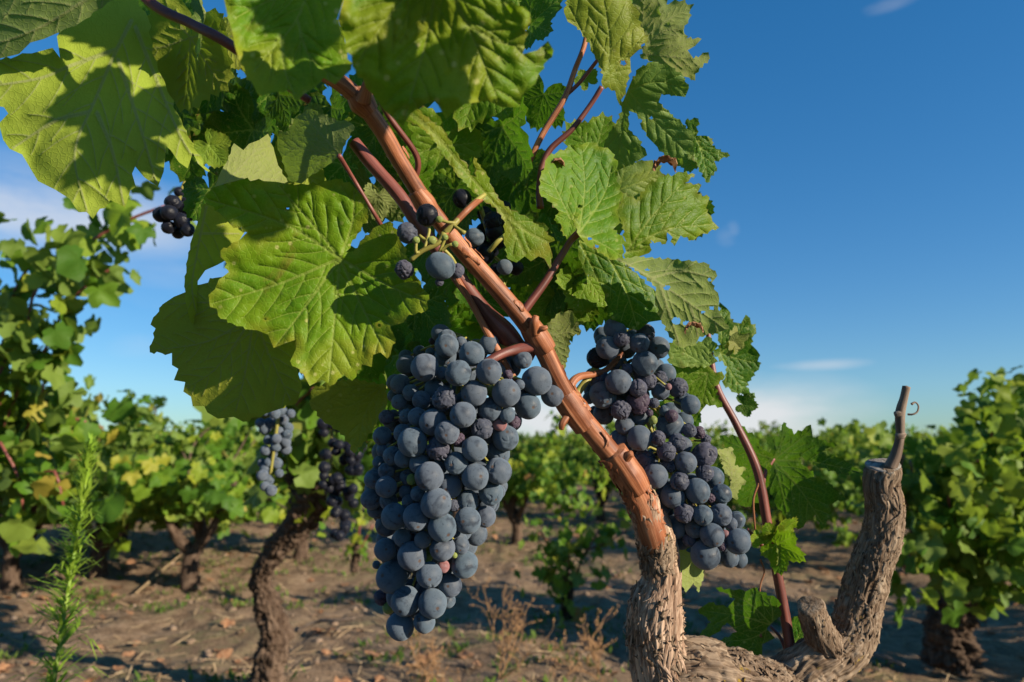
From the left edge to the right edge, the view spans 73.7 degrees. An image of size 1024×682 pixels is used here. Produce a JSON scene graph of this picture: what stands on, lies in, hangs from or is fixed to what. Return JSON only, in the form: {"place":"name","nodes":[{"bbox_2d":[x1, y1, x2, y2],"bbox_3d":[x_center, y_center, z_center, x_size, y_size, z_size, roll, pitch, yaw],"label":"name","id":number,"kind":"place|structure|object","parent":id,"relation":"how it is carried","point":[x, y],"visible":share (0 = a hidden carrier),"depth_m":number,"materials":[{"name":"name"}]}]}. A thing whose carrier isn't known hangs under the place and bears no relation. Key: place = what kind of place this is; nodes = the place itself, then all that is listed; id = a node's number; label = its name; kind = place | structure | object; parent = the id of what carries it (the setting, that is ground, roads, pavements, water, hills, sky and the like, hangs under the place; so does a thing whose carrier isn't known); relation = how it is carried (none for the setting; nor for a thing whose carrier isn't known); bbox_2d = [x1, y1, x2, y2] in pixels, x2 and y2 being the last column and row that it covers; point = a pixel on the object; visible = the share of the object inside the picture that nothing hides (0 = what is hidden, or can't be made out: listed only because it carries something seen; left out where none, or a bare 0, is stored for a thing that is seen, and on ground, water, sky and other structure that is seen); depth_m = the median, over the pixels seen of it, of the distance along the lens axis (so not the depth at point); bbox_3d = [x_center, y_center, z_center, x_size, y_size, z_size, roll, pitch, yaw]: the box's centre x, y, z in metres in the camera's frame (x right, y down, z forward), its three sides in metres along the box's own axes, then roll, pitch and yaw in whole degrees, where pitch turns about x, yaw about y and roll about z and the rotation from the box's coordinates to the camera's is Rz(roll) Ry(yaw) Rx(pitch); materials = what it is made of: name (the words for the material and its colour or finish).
{"place":"outdoors","nodes":[
{"label":"outdoors","id":0,"kind":"place"},
{"bbox_2d":[0,483,1023,681],"bbox_3d":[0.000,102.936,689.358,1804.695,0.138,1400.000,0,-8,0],"label":"ground","id":1,"kind":"structure","parent":0,"point":[120,625],"depth_m":3.11,"materials":[{"name":"soil"}]},
{"bbox_2d":[4,432,110,681],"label":"weed","id":2,"kind":"object","parent":1,"relation":"on","point":[84,487],"visible":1,"depth_m":0.89,"materials":[{"name":"green plant"}]},
{"bbox_2d":[0,388,189,592],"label":"grapevine","id":3,"kind":"object","parent":1,"relation":"on","point":[11,579],"visible":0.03,"depth_m":3.77,"materials":[{"name":"green plant"}]},
{"bbox_2d":[0,180,196,557],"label":"grapevine","id":4,"kind":"object","parent":1,"relation":"on","point":[29,456],"visible":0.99,"depth_m":1.83,"materials":[{"name":"green plant"}]},
{"bbox_2d":[81,557,142,567],"bbox_3d":[-2.534,1.388,4.276,0.934,0.047,0.033,-7,-11,38],"label":"fallen cane","id":5,"kind":"object","parent":1,"relation":"on","point":[109,560],"visible":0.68,"depth_m":4.14,"materials":[{"name":"wood"}]},
{"bbox_2d":[52,445,194,547],"bbox_3d":[-3.007,1.123,5.005,1.617,0.910,1.460,-1,-8,6],"label":"grapevine","id":6,"kind":"object","parent":1,"relation":"on","point":[124,535],"depth_m":4.92,"materials":[{"name":"green plant"}]},
{"bbox_2d":[30,389,251,578],"bbox_3d":[-2.463,0.885,4.298,1.562,1.208,1.932,-7,-11,41],"label":"grapevine","id":7,"kind":"object","parent":1,"relation":"on","point":[101,547],"visible":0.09,"depth_m":4.07,"materials":[{"name":"green plant"}]},
{"bbox_2d":[88,424,208,458],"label":"grapevine","id":8,"kind":"object","parent":1,"relation":"on","point":[188,427],"visible":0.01,"depth_m":6.76,"materials":[{"name":"green plant"}]},
{"bbox_2d":[134,553,182,593],"bbox_3d":[-2.069,1.360,4.148,0.017,0.083,1.273,2,-9,-11],"label":"fallen cane","id":9,"kind":"object","parent":1,"relation":"on","point":[152,578],"visible":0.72,"depth_m":3.86,"materials":[{"name":"wood"}]},
{"bbox_2d":[142,421,187,431],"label":"grapevine","id":10,"kind":"object","parent":1,"relation":"on","point":[174,428],"visible":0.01,"depth_m":11.15,"materials":[{"name":"green plant"}]},
{"bbox_2d":[146,420,201,439],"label":"grapevine","id":11,"kind":"object","parent":1,"relation":"on","point":[190,431],"visible":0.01,"depth_m":9.77,"materials":[{"name":"green plant"}]},
{"bbox_2d":[37,374,325,592],"bbox_3d":[-1.851,0.766,3.575,1.630,1.185,1.686,3,-9,-20],"label":"grapevine","id":12,"kind":"object","parent":1,"relation":"on","point":[143,483],"visible":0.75,"depth_m":3.49,"materials":[{"name":"green plant"}]},
{"bbox_2d":[253,431,279,526],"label":"grapevine","id":13,"kind":"object","parent":1,"relation":"on","point":[277,524],"visible":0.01,"depth_m":6.12,"materials":[{"name":"green plant"}]},
{"bbox_2d":[179,426,366,560],"bbox_3d":[-1.527,1.016,4.524,1.562,0.949,1.410,-7,-11,40],"label":"grapevine","id":14,"kind":"object","parent":1,"relation":"on","point":[301,551],"visible":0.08,"depth_m":4.45,"materials":[{"name":"green plant"}]},
{"bbox_2d":[193,262,422,681],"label":"grapevine","id":15,"kind":"object","parent":1,"relation":"on","point":[308,509],"visible":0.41,"depth_m":1.86,"materials":[{"name":"brown plant"}]},
{"bbox_2d":[255,407,294,495],"bbox_3d":[-0.332,0.133,0.952,0.052,0.162,0.062,3,-9,-20],"label":"grape bunch","id":16,"kind":"object","parent":15,"relation":"attached to","point":[276,441],"visible":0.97,"depth_m":0.95,"materials":[{"name":"blue food"}]},
{"bbox_2d":[316,418,366,540],"bbox_3d":[-0.337,0.258,1.351,0.099,0.268,0.092,0,-8,0],"label":"grape bunch","id":17,"kind":"object","parent":15,"relation":"hanging from","point":[334,486],"visible":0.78,"depth_m":1.33,"materials":[{"name":"food"}]},
{"bbox_2d":[296,617,354,631],"bbox_3d":[-0.735,1.120,2.695,0.267,0.079,0.037,-4,-9,23],"label":"fallen cane","id":18,"kind":"object","parent":1,"relation":"on","point":[319,621],"visible":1,"depth_m":2.71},
{"bbox_2d":[344,508,376,572],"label":"grapevine","id":19,"kind":"object","parent":1,"relation":"on","point":[356,548],"visible":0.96,"depth_m":3.09,"materials":[{"name":"green plant"}]},
{"bbox_2d":[393,629,459,681],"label":"dry weed","id":20,"kind":"object","parent":1,"relation":"on","point":[433,664],"visible":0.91,"depth_m":2.12,"materials":[{"name":"brown plant"}]},
{"bbox_2d":[0,484,902,681],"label":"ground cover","id":21,"kind":"object","parent":1,"relation":"on","point":[231,674],"visible":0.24,"depth_m":3.03,"materials":[{"name":"plant"}]},
{"bbox_2d":[0,0,918,681],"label":"grapevine","id":22,"kind":"object","parent":1,"relation":"on","point":[106,100],"visible":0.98,"depth_m":0.43,"materials":[{"name":"green plant"}]},
{"bbox_2d":[152,181,194,238],"bbox_3d":[-0.308,-0.126,0.626,0.036,0.065,0.031,5,-10,-29],"label":"grape bunch","id":23,"kind":"object","parent":22,"relation":"hanging from","point":[180,226],"visible":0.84,"depth_m":0.61,"materials":[{"name":"food"}]},
{"bbox_2d":[394,193,485,285],"bbox_3d":[-0.037,-0.060,0.384,0.055,0.062,0.027,3,-9,-18],"label":"grape bunch","id":24,"kind":"object","parent":22,"relation":"hanging from","point":[441,266],"visible":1,"depth_m":0.37,"materials":[{"name":"blue food"}]},
{"bbox_2d":[360,324,563,640],"bbox_3d":[-0.044,0.087,0.429,0.102,0.196,0.146,16,-18,-62],"label":"grape bunch","id":25,"kind":"object","parent":22,"relation":"hanging from","point":[442,386],"visible":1,"depth_m":0.40,"materials":[{"name":"blue food"}]},
{"bbox_2d":[453,189,523,284],"bbox_3d":[-0.016,-0.063,0.454,0.047,0.077,0.042,0,-8,0],"label":"grape bunch","id":26,"kind":"object","parent":22,"relation":"hanging from","point":[485,238],"visible":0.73,"depth_m":0.45,"materials":[{"name":"food"}]},
{"bbox_2d":[577,319,750,569],"bbox_3d":[0.102,0.075,0.478,0.148,0.174,0.080,4,-9,-23],"label":"grape bunch","id":27,"kind":"object","parent":22,"relation":"hanging from","point":[622,397],"visible":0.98,"depth_m":0.45,"materials":[{"name":"blue food"}]},
{"bbox_2d":[452,418,511,517],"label":"grapevine","id":28,"kind":"object","parent":1,"relation":"on","point":[454,514],"visible":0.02,"depth_m":6.70,"materials":[{"name":"green plant"}]},
{"bbox_2d":[0,498,1021,681],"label":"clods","id":29,"kind":"object","parent":1,"relation":"on","point":[208,652],"visible":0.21,"depth_m":2.97,"materials":[{"name":"brown soil"}]},
{"bbox_2d":[0,489,1023,681],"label":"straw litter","id":30,"kind":"object","parent":1,"relation":"on","point":[366,662],"visible":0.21,"depth_m":2.70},
{"bbox_2d":[0,502,1023,681],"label":"fallen leaves","id":31,"kind":"object","parent":1,"relation":"on","point":[228,651],"visible":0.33,"depth_m":2.71,"materials":[{"name":"brown plant"}]},
{"bbox_2d":[467,576,574,681],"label":"dry weed","id":32,"kind":"object","parent":1,"relation":"on","point":[509,637],"visible":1,"depth_m":2.20,"materials":[{"name":"brown plant"}]},
{"bbox_2d":[510,431,575,505],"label":"grapevine","id":33,"kind":"object","parent":1,"relation":"on","point":[518,449],"visible":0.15,"depth_m":8.54,"materials":[{"name":"green plant"}]},
{"bbox_2d":[486,410,610,544],"bbox_3d":[0.090,0.991,5.012,1.390,1.102,1.201,-4,-10,27],"label":"grapevine","id":34,"kind":"object","parent":1,"relation":"on","point":[532,481],"visible":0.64,"depth_m":4.80,"materials":[{"name":"green plant"}]},
{"bbox_2d":[523,434,592,494],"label":"grapevine","id":35,"kind":"object","parent":1,"relation":"on","point":[574,440],"visible":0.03,"depth_m":10.41,"materials":[{"name":"green plant"}]},
{"bbox_2d":[189,431,931,440],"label":"vineyard","id":36,"kind":"object","parent":1,"relation":"on","point":[710,434],"depth_m":35.63,"materials":[{"name":"green plant"}]},
{"bbox_2d":[513,494,631,628],"bbox_3d":[0.302,0.918,2.884,0.606,0.556,0.362,0,-8,0],"label":"grapevine","id":37,"kind":"object","parent":1,"relation":"on","point":[563,583],"visible":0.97,"depth_m":2.88,"materials":[{"name":"green plant"}]},
{"bbox_2d":[567,430,592,453],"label":"grapevine","id":38,"kind":"object","parent":1,"relation":"on","point":[584,443],"visible":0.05,"depth_m":11.59,"materials":[{"name":"green plant"}]},
{"bbox_2d":[513,419,654,521],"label":"grapevine","id":39,"kind":"object","parent":1,"relation":"on","point":[581,455],"visible":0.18,"depth_m":6.75,"materials":[{"name":"green plant"}]},
{"bbox_2d":[549,604,618,681],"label":"dry weed","id":40,"kind":"object","parent":1,"relation":"on","point":[594,647],"visible":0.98,"depth_m":2.21,"materials":[{"name":"brown plant"}]},
{"bbox_2d":[579,408,699,485],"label":"grapevine","id":41,"kind":"object","parent":1,"relation":"on","point":[666,440],"visible":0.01,"depth_m":7.83,"materials":[{"name":"green plant"}]},
{"bbox_2d":[668,419,766,523],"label":"grapevine","id":42,"kind":"object","parent":1,"relation":"on","point":[717,430],"visible":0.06,"depth_m":6.19,"materials":[{"name":"green plant"}]},
{"bbox_2d":[713,431,770,464],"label":"grapevine","id":43,"kind":"object","parent":1,"relation":"on","point":[759,437],"visible":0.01,"depth_m":8.44,"materials":[{"name":"green plant"}]},
{"bbox_2d":[746,420,781,449],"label":"grapevine","id":44,"kind":"object","parent":1,"relation":"on","point":[769,433],"visible":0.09,"depth_m":12.96,"materials":[{"name":"green plant"}]},
{"bbox_2d":[716,449,863,547],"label":"grapevine","id":45,"kind":"object","parent":1,"relation":"on","point":[845,536],"visible":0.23,"depth_m":4.16,"materials":[{"name":"green plant"}]},
{"bbox_2d":[804,417,913,478],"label":"grapevine","id":46,"kind":"object","parent":1,"relation":"on","point":[853,430],"visible":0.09,"depth_m":6.92,"materials":[{"name":"green plant"}]},
{"bbox_2d":[799,424,943,533],"bbox_3d":[2.860,1.117,5.175,1.496,0.951,1.658,5,-10,-28],"label":"grapevine","id":47,"kind":"object","parent":1,"relation":"on","point":[855,441],"visible":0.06,"depth_m":5.31,"materials":[{"name":"green plant"}]},
{"bbox_2d":[873,651,904,665],"bbox_3d":[1.274,1.135,2.502,0.020,0.053,0.468,1,-9,-8],"label":"fallen cane","id":48,"kind":"object","parent":1,"relation":"on","point":[888,658],"visible":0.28,"depth_m":2.34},
{"bbox_2d":[872,423,913,436],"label":"grapevine","id":49,"kind":"object","parent":1,"relation":"on","point":[908,429],"visible":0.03,"depth_m":12.04,"materials":[{"name":"green plant"}]},
{"bbox_2d":[837,405,989,508],"bbox_3d":[2.943,0.902,4.033,1.328,1.087,1.651,5,-10,-32],"label":"grapevine","id":50,"kind":"object","parent":1,"relation":"on","point":[923,450],"depth_m":4.41,"materials":[{"name":"green plant"}]},
{"bbox_2d":[905,431,930,440],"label":"grapevine","id":51,"kind":"object","parent":1,"relation":"on","point":[924,435],"visible":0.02,"depth_m":16.27,"materials":[{"name":"green plant"}]},
{"bbox_2d":[912,424,943,446],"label":"grapevine","id":52,"kind":"object","parent":1,"relation":"on","point":[918,433],"visible":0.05,"depth_m":8.49,"materials":[{"name":"green plant"}]},
{"bbox_2d":[845,365,1023,676],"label":"grapevine","id":53,"kind":"object","parent":1,"relation":"on","point":[963,548],"visible":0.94,"depth_m":2.12,"materials":[{"name":"green plant"}]},
{"bbox_2d":[0,0,1023,437],"label":"sky","id":54,"kind":"structure","parent":0,"point":[867,198],"materials":[{"name":"blue"}]}
]}

